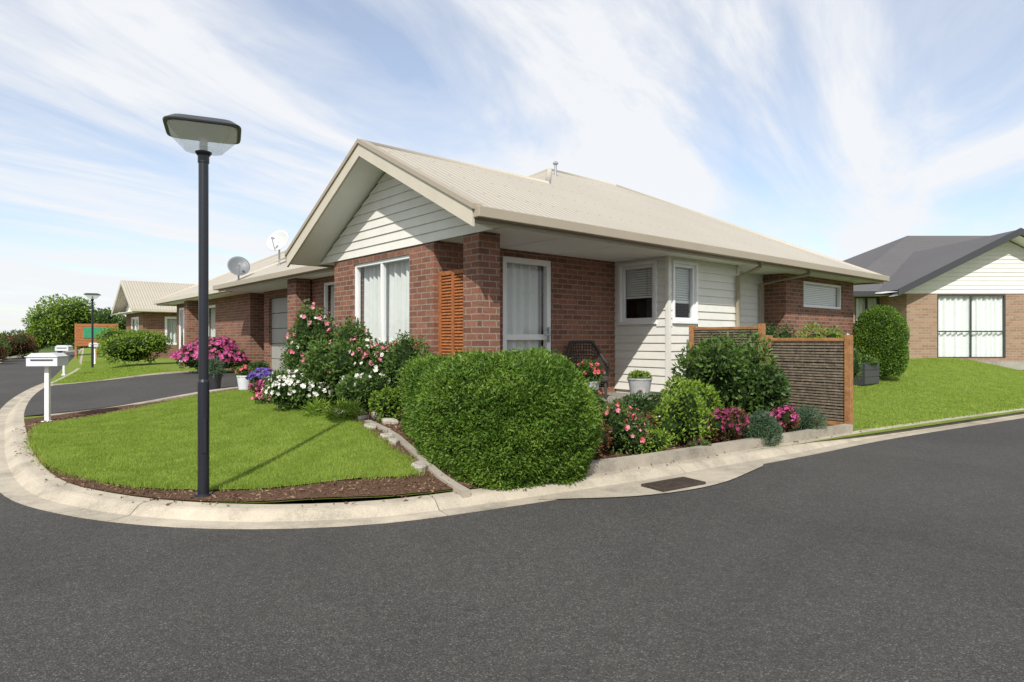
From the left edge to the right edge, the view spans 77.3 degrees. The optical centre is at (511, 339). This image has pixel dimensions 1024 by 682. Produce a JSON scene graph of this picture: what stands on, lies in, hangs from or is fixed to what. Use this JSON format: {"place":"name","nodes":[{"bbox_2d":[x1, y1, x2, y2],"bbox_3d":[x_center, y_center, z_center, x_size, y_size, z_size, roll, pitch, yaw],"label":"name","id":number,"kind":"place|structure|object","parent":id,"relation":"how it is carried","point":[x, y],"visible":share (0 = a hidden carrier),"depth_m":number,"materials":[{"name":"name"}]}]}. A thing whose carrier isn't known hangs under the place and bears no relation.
{"place":"outdoors","nodes":[
{"label":"outdoors","id":0,"kind":"place"},
{"bbox_2d":[2,346,79,356],"bbox_3d":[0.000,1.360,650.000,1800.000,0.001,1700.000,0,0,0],"label":"ground","id":1,"kind":"structure","parent":0,"point":[48,350],"depth_m":77.44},
{"bbox_2d":[0,345,7,361],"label":"garden shrub","id":2,"kind":"object","parent":1,"relation":"on","point":[2,359],"visible":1,"depth_m":33.64,"materials":[{"name":"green plant"}]},
{"bbox_2d":[0,336,11,355],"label":"garden shrub","id":3,"kind":"object","parent":1,"relation":"on","point":[3,341],"visible":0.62,"depth_m":36.81,"materials":[{"name":"green plant"}]},
{"bbox_2d":[0,332,40,357],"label":"garden shrub","id":4,"kind":"object","parent":1,"relation":"on","point":[19,344],"visible":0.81,"depth_m":42.30,"materials":[{"name":"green plant"}]},
{"bbox_2d":[5,335,46,354],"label":"garden shrub","id":5,"kind":"object","parent":1,"relation":"on","point":[33,350],"visible":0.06,"depth_m":49.19,"materials":[{"name":"green plant"}]},
{"bbox_2d":[0,329,98,348],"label":"hedge","id":6,"kind":"object","parent":1,"relation":"on","point":[12,332],"visible":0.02,"depth_m":89.44,"materials":[{"name":"green plant"}]},
{"bbox_2d":[21,293,95,352],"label":"tree","id":7,"kind":"object","parent":1,"relation":"on","point":[55,322],"visible":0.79,"depth_m":47.88,"materials":[{"name":"green plant"}]},
{"bbox_2d":[85,306,125,330],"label":"tree","id":8,"kind":"object","parent":1,"relation":"on","point":[102,316],"visible":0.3,"depth_m":48.99,"materials":[{"name":"green plant"}]},
{"bbox_2d":[24,372,254,415],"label":"driveway","id":9,"kind":"structure","parent":0,"point":[77,397],"depth_m":13.78,"materials":[{"name":"grey asphalt"}]},
{"bbox_2d":[209,373,221,389],"bbox_3d":[-5.850,0.840,12.600,0.271,0.340,0.271,0,0,0],"label":"plant pot","id":10,"kind":"object","parent":9,"relation":"on","point":[215,382],"visible":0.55,"depth_m":12.50,"materials":[{"name":"ceramic"}]},
{"bbox_2d":[209,356,227,378],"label":"potted plant","id":11,"kind":"object","parent":10,"relation":"in","point":[215,368],"visible":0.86,"depth_m":12.55,"materials":[{"name":"green plant"}]},
{"bbox_2d":[247,360,269,379],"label":"garden shrub","id":12,"kind":"object","parent":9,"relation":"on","point":[256,365],"visible":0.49,"depth_m":15.52,"materials":[{"name":"green plant"}]},
{"bbox_2d":[20,389,431,491],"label":"front lawn","id":13,"kind":"structure","parent":0,"point":[324,470],"depth_m":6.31,"materials":[{"name":"green plant"}]},
{"bbox_2d":[261,368,332,410],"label":"white flowering plant","id":14,"kind":"object","parent":13,"relation":"on","point":[288,388],"visible":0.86,"depth_m":8.86,"materials":[{"name":"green plant"}]},
{"bbox_2d":[12,389,860,506],"bbox_3d":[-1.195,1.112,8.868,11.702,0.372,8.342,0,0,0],"label":"bark mulch","id":15,"kind":"object","parent":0,"point":[301,489],"visible":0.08,"depth_m":5.28,"materials":[{"name":"brown wood"}]},
{"bbox_2d":[24,353,67,421],"bbox_3d":[-6.930,0.735,9.550,0.450,1.060,0.330,0,0,-8],"label":"letterbox","id":16,"kind":"object","parent":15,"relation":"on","point":[47,361],"visible":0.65,"depth_m":9.52,"materials":[{"name":"white paint"}]},
{"bbox_2d":[162,113,240,496],"bbox_3d":[-2.410,-0.199,5.000,0.542,2.962,0.542,0,0,-24],"label":"street lamp","id":17,"kind":"object","parent":15,"relation":"on","point":[203,131],"visible":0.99,"depth_m":4.97,"materials":[{"name":"black metal"}]},
{"bbox_2d":[236,375,252,389],"bbox_3d":[-5.150,0.846,12.350,0.313,0.300,0.313,0,0,0],"label":"plant pot","id":18,"kind":"object","parent":15,"relation":"on","point":[243,382],"visible":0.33,"depth_m":12.23,"materials":[{"name":"paint"}]},
{"bbox_2d":[235,365,253,377],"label":"potted plant","id":19,"kind":"object","parent":18,"relation":"in","point":[244,370],"visible":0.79,"depth_m":12.27,"materials":[{"name":"green plant"}]},
{"bbox_2d":[248,379,266,393],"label":"flowering plant","id":20,"kind":"object","parent":15,"relation":"on","point":[258,385],"visible":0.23,"depth_m":10.80,"materials":[{"name":"pink plant"}]},
{"bbox_2d":[251,388,274,403],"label":"flowering plant","id":21,"kind":"object","parent":15,"relation":"on","point":[258,397],"visible":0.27,"depth_m":9.83,"materials":[{"name":"pink plant"}]},
{"bbox_2d":[279,299,342,373],"bbox_3d":[-3.117,0.145,10.065,1.179,1.569,1.223,0,0,0],"label":"rose bush","id":22,"kind":"object","parent":15,"relation":"on","point":[307,324],"visible":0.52,"depth_m":9.71,"materials":[{"name":"green plant"}]},
{"bbox_2d":[299,394,330,417],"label":"grass tuft","id":23,"kind":"object","parent":15,"relation":"on","point":[315,410],"visible":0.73,"depth_m":8.38,"materials":[{"name":"green plant"}]},
{"bbox_2d":[292,349,343,403],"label":"garden shrub","id":24,"kind":"object","parent":15,"relation":"on","point":[301,368],"visible":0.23,"depth_m":9.00,"materials":[{"name":"green plant"}]},
{"bbox_2d":[307,316,373,399],"bbox_3d":[-2.588,0.281,9.742,1.081,1.279,1.163,0,0,-33],"label":"rose bush","id":25,"kind":"object","parent":15,"relation":"on","point":[347,332],"visible":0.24,"depth_m":9.53,"materials":[{"name":"green plant"}]},
{"bbox_2d":[303,336,381,403],"bbox_3d":[-2.368,0.450,9.252,1.266,1.027,1.148,0,0,30],"label":"garden shrub","id":26,"kind":"object","parent":15,"relation":"on","point":[330,360],"visible":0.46,"depth_m":8.91,"materials":[{"name":"green plant"}]},
{"bbox_2d":[320,398,364,420],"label":"grass tuft","id":27,"kind":"object","parent":15,"relation":"on","point":[333,413],"visible":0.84,"depth_m":7.99,"materials":[{"name":"green plant"}]},
{"bbox_2d":[334,370,392,413],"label":"garden shrub","id":28,"kind":"object","parent":15,"relation":"on","point":[360,388],"visible":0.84,"depth_m":8.35,"materials":[{"name":"green plant"}]},
{"bbox_2d":[358,415,368,420],"bbox_3d":[-1.860,0.991,7.944,0.131,0.087,0.178,0,0,19],"label":"garden stone","id":29,"kind":"object","parent":15,"relation":"on","point":[364,417],"visible":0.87,"depth_m":7.90,"materials":[{"name":"grey stone"}]},
{"bbox_2d":[364,423,376,429],"bbox_3d":[-1.614,1.008,7.321,0.141,0.079,0.243,0,0,-33],"label":"garden stone","id":30,"kind":"object","parent":15,"relation":"on","point":[371,425],"visible":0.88,"depth_m":7.25,"materials":[{"name":"grey stone"}]},
{"bbox_2d":[371,411,381,418],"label":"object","id":31,"kind":"object","parent":15,"relation":"on","point":[373,414],"visible":0.16,"depth_m":8.00,"materials":[{"name":"grey stone"}]},
{"bbox_2d":[345,335,419,390],"bbox_3d":[-1.808,0.458,8.997,1.153,1.029,1.075,0,0,0],"label":"rose bush","id":32,"kind":"object","parent":15,"relation":"on","point":[371,358],"visible":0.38,"depth_m":8.70,"materials":[{"name":"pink plant"}]},
{"bbox_2d":[368,385,402,420],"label":"garden shrub","id":33,"kind":"object","parent":15,"relation":"on","point":[385,402],"visible":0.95,"depth_m":7.66,"materials":[{"name":"green plant"}]},
{"bbox_2d":[380,433,392,439],"bbox_3d":[-1.329,1.028,6.760,0.138,0.078,0.185,0,0,-25],"label":"garden stone","id":34,"kind":"object","parent":15,"relation":"on","point":[387,435],"visible":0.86,"depth_m":6.69,"materials":[{"name":"grey stone"}]},
{"bbox_2d":[381,417,398,423],"bbox_3d":[-1.446,0.980,7.607,0.270,0.102,0.141,0,0,22],"label":"garden stone","id":35,"kind":"object","parent":15,"relation":"on","point":[384,420],"visible":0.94,"depth_m":7.54,"materials":[{"name":"grey stone"}]},
{"bbox_2d":[388,438,398,444],"bbox_3d":[-1.199,1.047,6.494,0.092,0.081,0.179,0,0,-29],"label":"garden stone","id":36,"kind":"object","parent":15,"relation":"on","point":[392,441],"visible":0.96,"depth_m":6.45,"materials":[{"name":"grey stone"}]},
{"bbox_2d":[383,330,438,391],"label":"garden shrub","id":37,"kind":"object","parent":15,"relation":"on","point":[404,349],"visible":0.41,"depth_m":8.20,"materials":[{"name":"green plant"}]},
{"bbox_2d":[364,420,470,497],"bbox_3d":[-1.059,1.119,6.397,0.103,0.281,3.040,0,0,-27],"label":"garden edging","id":38,"kind":"object","parent":15,"relation":"on","point":[462,491],"visible":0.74,"depth_m":5.66,"materials":[{"name":"concrete"}]},
{"bbox_2d":[411,460,428,471],"bbox_3d":[-0.828,1.141,5.710,0.136,0.084,0.254,0,0,-26],"label":"garden stone","id":39,"kind":"object","parent":15,"relation":"on","point":[422,465],"visible":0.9,"depth_m":5.65,"materials":[{"name":"grey stone"}]},
{"bbox_2d":[397,345,603,491],"bbox_3d":[-0.331,0.669,6.354,1.580,1.261,2.742,0,0,-32],"label":"clipped hedge","id":40,"kind":"object","parent":15,"relation":"on","point":[505,421],"visible":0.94,"depth_m":5.40,"materials":[{"name":"green plant"}]},
{"bbox_2d":[590,385,608,410],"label":"garden shrub","id":41,"kind":"object","parent":15,"relation":"on","point":[599,394],"visible":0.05,"depth_m":7.33,"materials":[{"name":"green plant"}]},
{"bbox_2d":[594,420,613,456],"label":"flowering plant","id":42,"kind":"object","parent":15,"relation":"on","point":[605,437],"visible":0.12,"depth_m":6.39,"materials":[{"name":"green plant"}]},
{"bbox_2d":[598,398,652,454],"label":"flowering plant","id":43,"kind":"object","parent":15,"relation":"on","point":[629,430],"visible":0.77,"depth_m":6.57,"materials":[{"name":"green plant"}]},
{"bbox_2d":[612,390,671,421],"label":"garden shrub","id":44,"kind":"object","parent":15,"relation":"on","point":[642,404],"visible":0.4,"depth_m":7.73,"materials":[{"name":"green plant"}]},
{"bbox_2d":[637,411,659,428],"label":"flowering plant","id":45,"kind":"object","parent":15,"relation":"on","point":[649,417],"visible":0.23,"depth_m":7.19,"materials":[{"name":"green plant"}]},
{"bbox_2d":[635,427,673,453],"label":"azalea bush","id":46,"kind":"object","parent":15,"relation":"on","point":[658,440],"visible":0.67,"depth_m":6.60,"materials":[{"name":"green plant"}]},
{"bbox_2d":[646,381,718,445],"bbox_3d":[1.919,0.830,7.302,0.866,0.754,0.750,0,0,0],"label":"bush","id":47,"kind":"object","parent":15,"relation":"on","point":[682,416],"visible":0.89,"depth_m":7.12,"materials":[{"name":"green plant"}]},
{"bbox_2d":[660,375,724,412],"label":"garden shrub","id":48,"kind":"object","parent":15,"relation":"on","point":[708,394],"visible":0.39,"depth_m":8.06,"materials":[{"name":"green plant"}]},
{"bbox_2d":[686,438,711,446],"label":"flowering plant","id":49,"kind":"object","parent":15,"relation":"on","point":[701,442],"visible":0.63,"depth_m":6.93,"materials":[{"name":"green plant"}]},
{"bbox_2d":[670,329,781,415],"bbox_3d":[2.959,0.524,9.008,1.478,1.358,1.535,0,0,-37],"label":"rhododendron bush","id":50,"kind":"object","parent":15,"relation":"on","point":[722,368],"visible":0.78,"depth_m":8.62,"materials":[{"name":"green plant"}]},
{"bbox_2d":[702,404,750,443],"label":"flowering plant","id":51,"kind":"object","parent":15,"relation":"on","point":[730,423],"visible":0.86,"depth_m":7.22,"materials":[{"name":"pink plant"}]},
{"bbox_2d":[735,409,783,446],"bbox_3d":[2.894,1.037,7.506,0.623,0.472,0.511,0,0,0],"label":"dwarf conifer","id":52,"kind":"object","parent":15,"relation":"on","point":[762,426],"visible":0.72,"depth_m":7.39,"materials":[{"name":"green plant"}]},
{"bbox_2d":[729,362,791,419],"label":"rhododendron bush","id":53,"kind":"object","parent":15,"relation":"on","point":[777,391],"visible":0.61,"depth_m":8.49,"materials":[{"name":"green plant"}]},
{"bbox_2d":[765,405,800,433],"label":"flowering plant","id":54,"kind":"object","parent":15,"relation":"on","point":[785,418],"visible":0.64,"depth_m":7.86,"materials":[{"name":"pink plant"}]},
{"bbox_2d":[787,401,831,431],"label":"lavender plant","id":55,"kind":"object","parent":15,"relation":"on","point":[807,422],"visible":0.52,"depth_m":8.20,"materials":[{"name":"green plant"}]},
{"bbox_2d":[0,351,1023,681],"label":"road","id":56,"kind":"structure","parent":0,"point":[900,559],"depth_m":3.37,"materials":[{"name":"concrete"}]},
{"bbox_2d":[0,350,80,362],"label":"kerb","id":57,"kind":"structure","parent":56,"relation":"on","point":[7,358],"depth_m":47.83,"materials":[{"name":"concrete"}]},
{"bbox_2d":[51,371,237,415],"bbox_3d":[-8.241,1.120,14.934,4.195,0.330,9.109,0,0,-35],"label":"driveway edging","id":58,"kind":"object","parent":56,"relation":"on","point":[186,395],"visible":0.36,"depth_m":12.24,"materials":[{"name":"concrete"}]},
{"bbox_2d":[0,348,1023,528],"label":"kerb","id":59,"kind":"structure","parent":56,"relation":"on","point":[23,477],"depth_m":5.14,"materials":[{"name":"concrete"}]},
{"bbox_2d":[542,464,762,498],"bbox_3d":[1.493,1.291,5.754,2.805,0.001,0.475,0,0,-34],"label":"concrete apron","id":60,"kind":"object","parent":56,"relation":"on","point":[714,476],"visible":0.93,"depth_m":5.65,"materials":[{"name":"beige concrete"}]},
{"bbox_2d":[641,477,705,491],"bbox_3d":[1.430,1.280,5.660,0.540,0.021,0.260,0,0,-34],"label":"drain grate","id":61,"kind":"object","parent":60,"relation":"on","point":[672,484],"visible":1,"depth_m":5.63,"materials":[{"name":"metal"}]},
{"bbox_2d":[585,424,852,474],"bbox_3d":[2.568,1.213,7.177,4.741,0.164,0.141,0,0,-35],"label":"garden edging","id":62,"kind":"object","parent":60,"relation":"on","point":[630,462],"visible":0.62,"depth_m":6.67,"materials":[{"name":"concrete"}]},
{"bbox_2d":[0,0,1023,334],"label":"sky","id":63,"kind":"structure","parent":0,"point":[842,130],"materials":[{"name":"blue"}]},
{"bbox_2d":[24,347,1023,502],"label":"lawn","id":64,"kind":"structure","parent":0,"point":[75,364],"depth_m":14.18,"materials":[{"name":"green plant"}]},
{"bbox_2d":[55,345,73,374],"bbox_3d":[-15.400,0.735,22.000,0.450,1.060,0.330,0,0,-8],"label":"letterbox","id":65,"kind":"object","parent":64,"relation":"on","point":[63,348],"visible":0.71,"depth_m":21.87,"materials":[{"name":"paint"}]},
{"bbox_2d":[84,293,99,366],"bbox_3d":[-17.700,-0.337,27.000,0.585,3.199,0.585,0,0,-24],"label":"street lamp","id":66,"kind":"object","parent":64,"relation":"on","point":[92,331],"visible":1,"depth_m":26.96,"materials":[{"name":"black metal"}]},
{"bbox_2d":[89,343,100,363],"bbox_3d":[-20.200,0.699,31.000,0.450,1.060,0.330,0,0,-8],"label":"letterbox","id":67,"kind":"object","parent":64,"relation":"on","point":[95,345],"visible":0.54,"depth_m":30.97,"materials":[{"name":"paint"}]},
{"bbox_2d":[75,323,118,358],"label":"timber sign","id":68,"kind":"object","parent":64,"relation":"on","point":[82,333],"visible":0.56,"depth_m":40.84,"materials":[{"name":"green paint"}]},
{"bbox_2d":[51,359,184,383],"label":"grass","id":69,"kind":"structure","parent":64,"relation":"on","point":[96,372],"depth_m":21.61,"materials":[{"name":"green plant"}]},
{"bbox_2d":[95,325,173,364],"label":"garden shrub","id":70,"kind":"object","parent":64,"relation":"on","point":[133,344],"visible":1,"depth_m":24.99,"materials":[{"name":"green plant"}]},
{"bbox_2d":[111,280,195,358],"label":"house","id":71,"kind":"structure","parent":64,"relation":"on","point":[135,305],"depth_m":33.96,"materials":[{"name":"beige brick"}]},
{"bbox_2d":[131,317,138,330],"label":"window","id":72,"kind":"structure","parent":71,"relation":"in","point":[136,319],"depth_m":35.00,"materials":[{"name":"white glass"}]},
{"bbox_2d":[165,317,176,344],"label":"window","id":73,"kind":"structure","parent":71,"relation":"in","point":[170,322],"depth_m":34.03,"materials":[{"name":"white glass"}]},
{"bbox_2d":[169,336,248,371],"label":"hydrangea bush","id":74,"kind":"object","parent":64,"relation":"on","point":[223,348],"visible":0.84,"depth_m":18.43,"materials":[{"name":"pink plant"}]},
{"bbox_2d":[152,250,285,369],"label":"house","id":75,"kind":"structure","parent":64,"relation":"on","point":[238,316],"depth_m":21.29,"materials":[{"name":"red brick"}]},
{"bbox_2d":[179,308,183,361],"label":"window","id":76,"kind":"structure","parent":75,"relation":"in","point":[180,309],"depth_m":25.73,"materials":[{"name":"white glass"}]},
{"bbox_2d":[209,305,214,336],"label":"window","id":77,"kind":"structure","parent":75,"relation":"in","point":[212,307],"depth_m":22.83,"materials":[{"name":"white glass"}]},
{"bbox_2d":[213,138,889,395],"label":"house","id":78,"kind":"structure","parent":64,"relation":"on","point":[442,255],"depth_m":10.82,"materials":[{"name":"red brick"}]},
{"bbox_2d":[227,256,249,279],"bbox_3d":[-7.495,-1.948,17.559,0.439,0.684,0.481,0,0,21],"label":"satellite dish","id":79,"kind":"object","parent":78,"relation":"on","point":[238,265],"visible":0.98,"depth_m":17.61,"materials":[{"name":"metal"}]},
{"bbox_2d":[266,230,288,265],"bbox_3d":[-6.329,-2.481,17.275,0.532,0.984,0.482,0,0,-30],"label":"satellite dish","id":80,"kind":"object","parent":78,"relation":"on","point":[277,240],"visible":0.99,"depth_m":17.34,"materials":[{"name":"metal"}]},
{"bbox_2d":[272,297,286,371],"bbox_3d":[-6.187,-0.100,17.869,0.090,2.200,2.600,0,0,-41],"label":"garage door","id":81,"kind":"structure","parent":78,"relation":"in","point":[279,305],"depth_m":18.42,"materials":[{"name":"paint"}]},
{"bbox_2d":[324,282,333,320],"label":"window","id":82,"kind":"structure","parent":78,"relation":"in","point":[326,285],"depth_m":14.61,"materials":[{"name":"white glass"}]},
{"bbox_2d":[355,255,408,346],"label":"window","id":83,"kind":"structure","parent":78,"relation":"in","point":[386,281],"depth_m":10.39,"materials":[{"name":"white glass"}]},
{"bbox_2d":[503,256,550,353],"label":"door","id":84,"kind":"structure","parent":78,"relation":"in","point":[522,277],"depth_m":10.51,"materials":[{"name":"white glass"}]},
{"bbox_2d":[618,260,656,324],"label":"window","id":85,"kind":"structure","parent":78,"relation":"in","point":[641,273],"depth_m":11.44,"materials":[{"name":"white glass"}]},
{"bbox_2d":[647,260,697,323],"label":"window","id":86,"kind":"structure","parent":78,"relation":"in","point":[693,319],"depth_m":11.28,"materials":[{"name":"white glass"}]},
{"bbox_2d":[804,281,840,308],"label":"window","id":87,"kind":"structure","parent":78,"relation":"in","point":[812,294],"depth_m":15.09,"materials":[{"name":"white glass"}]},
{"bbox_2d":[765,322,797,337],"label":"garden shrub","id":88,"kind":"object","parent":64,"relation":"on","point":[784,334],"visible":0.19,"depth_m":12.26,"materials":[{"name":"green plant"}]},
{"bbox_2d":[765,335,852,424],"bbox_3d":[4.260,0.598,9.250,0.085,1.315,1.269,0,0,-37],"label":"lattice fence","id":89,"kind":"object","parent":64,"relation":"on","point":[818,372],"visible":0.63,"depth_m":9.07,"materials":[{"name":"brown wood"}]},
{"bbox_2d":[796,320,846,337],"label":"garden shrub","id":90,"kind":"object","parent":64,"relation":"on","point":[832,334],"visible":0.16,"depth_m":12.73,"materials":[{"name":"green plant"}]},
{"bbox_2d":[843,333,863,384],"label":"garden shrub","id":91,"kind":"object","parent":64,"relation":"on","point":[856,366],"visible":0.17,"depth_m":13.21,"materials":[{"name":"green plant"}]},
{"bbox_2d":[853,362,879,384],"bbox_3d":[8.054,0.781,14.795,0.870,0.500,0.512,0,0,-41],"label":"planter box","id":92,"kind":"object","parent":64,"relation":"on","point":[870,373],"visible":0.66,"depth_m":14.49,"materials":[{"name":"grey plastic"}]},
{"bbox_2d":[857,354,879,365],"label":"potted plant","id":93,"kind":"object","parent":92,"relation":"in","point":[869,359],"visible":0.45,"depth_m":14.56,"materials":[{"name":"green plant"}]},
{"bbox_2d":[853,304,910,377],"bbox_3d":[8.998,0.032,15.712,1.398,1.815,1.337,0,0,0],"label":"clipped hedge","id":94,"kind":"object","parent":64,"relation":"on","point":[881,334],"visible":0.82,"depth_m":15.28,"materials":[{"name":"green plant"}]},
{"bbox_2d":[839,357,1023,428],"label":"grass","id":95,"kind":"structure","parent":64,"relation":"on","point":[929,415],"depth_m":13.72,"materials":[{"name":"green plant"}]},
{"bbox_2d":[844,228,1023,361],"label":"house","id":96,"kind":"structure","parent":64,"relation":"on","point":[961,297],"depth_m":21.02,"materials":[{"name":"beige brick"}]},
{"bbox_2d":[855,296,878,320],"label":"window","id":97,"kind":"structure","parent":96,"relation":"in","point":[862,303],"depth_m":22.58,"materials":[{"name":"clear glass"}]},
{"bbox_2d":[937,294,1004,357],"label":"window","id":98,"kind":"structure","parent":96,"relation":"in","point":[968,325],"depth_m":21.14,"materials":[{"name":"white glass"}]},
{"bbox_2d":[598,392,661,407],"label":"patio","id":99,"kind":"structure","parent":0,"point":[617,395],"depth_m":10.79,"materials":[{"name":"concrete"}]},
{"bbox_2d":[566,340,610,399],"bbox_3d":[1.225,0.493,10.528,0.729,0.947,0.725,0,0,-11],"label":"garden chair","id":100,"kind":"object","parent":99,"relation":"on","point":[605,366],"visible":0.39,"depth_m":10.72,"materials":[{"name":"metal"}]},
{"bbox_2d":[588,381,599,390],"bbox_3d":[1.101,0.785,9.299,0.355,0.360,0.355,0,0,0],"label":"plant pot","id":101,"kind":"object","parent":99,"relation":"on","point":[590,384],"visible":0.22,"depth_m":9.16,"materials":[{"name":"ceramic"}]},
{"bbox_2d":[576,358,604,384],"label":"potted plant","id":102,"kind":"object","parent":101,"relation":"in","point":[594,372],"visible":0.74,"depth_m":9.20,"materials":[{"name":"pink plant"}]},
{"bbox_2d":[627,377,651,398],"bbox_3d":[2.064,0.795,10.327,0.396,0.340,0.396,0,0,0],"label":"plant pot","id":103,"kind":"object","parent":99,"relation":"on","point":[636,385],"visible":0.62,"depth_m":10.18,"materials":[{"name":"ceramic"}]},
{"bbox_2d":[627,369,652,378],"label":"potted plant","id":104,"kind":"object","parent":103,"relation":"in","point":[635,374],"visible":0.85,"depth_m":10.26,"materials":[{"name":"green plant"}]},
{"bbox_2d":[689,324,765,363],"bbox_3d":[3.450,0.467,10.350,0.085,1.414,1.369,0,0,-37],"label":"lattice fence","id":105,"kind":"object","parent":99,"relation":"on","point":[696,334],"visible":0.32,"depth_m":10.33,"materials":[{"name":"brown wood"}]},
{"bbox_2d":[984,362,1023,369],"bbox_3d":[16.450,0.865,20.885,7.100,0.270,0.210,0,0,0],"label":"path","id":106,"kind":"structure","parent":0,"point":[1017,365],"depth_m":20.78,"materials":[{"name":"concrete"}]},
{"bbox_3d":[-4.720,0.925,12.150,0.334,0.140,0.334,0,0,0],"label":"plant pot","id":107,"kind":"object","parent":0,"visible":0},
{"bbox_2d":[245,367,273,385],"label":"potted plant","id":108,"kind":"object","parent":107,"relation":"in","point":[258,373],"visible":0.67,"depth_m":12.00,"materials":[{"name":"purple plant"}]}
]}

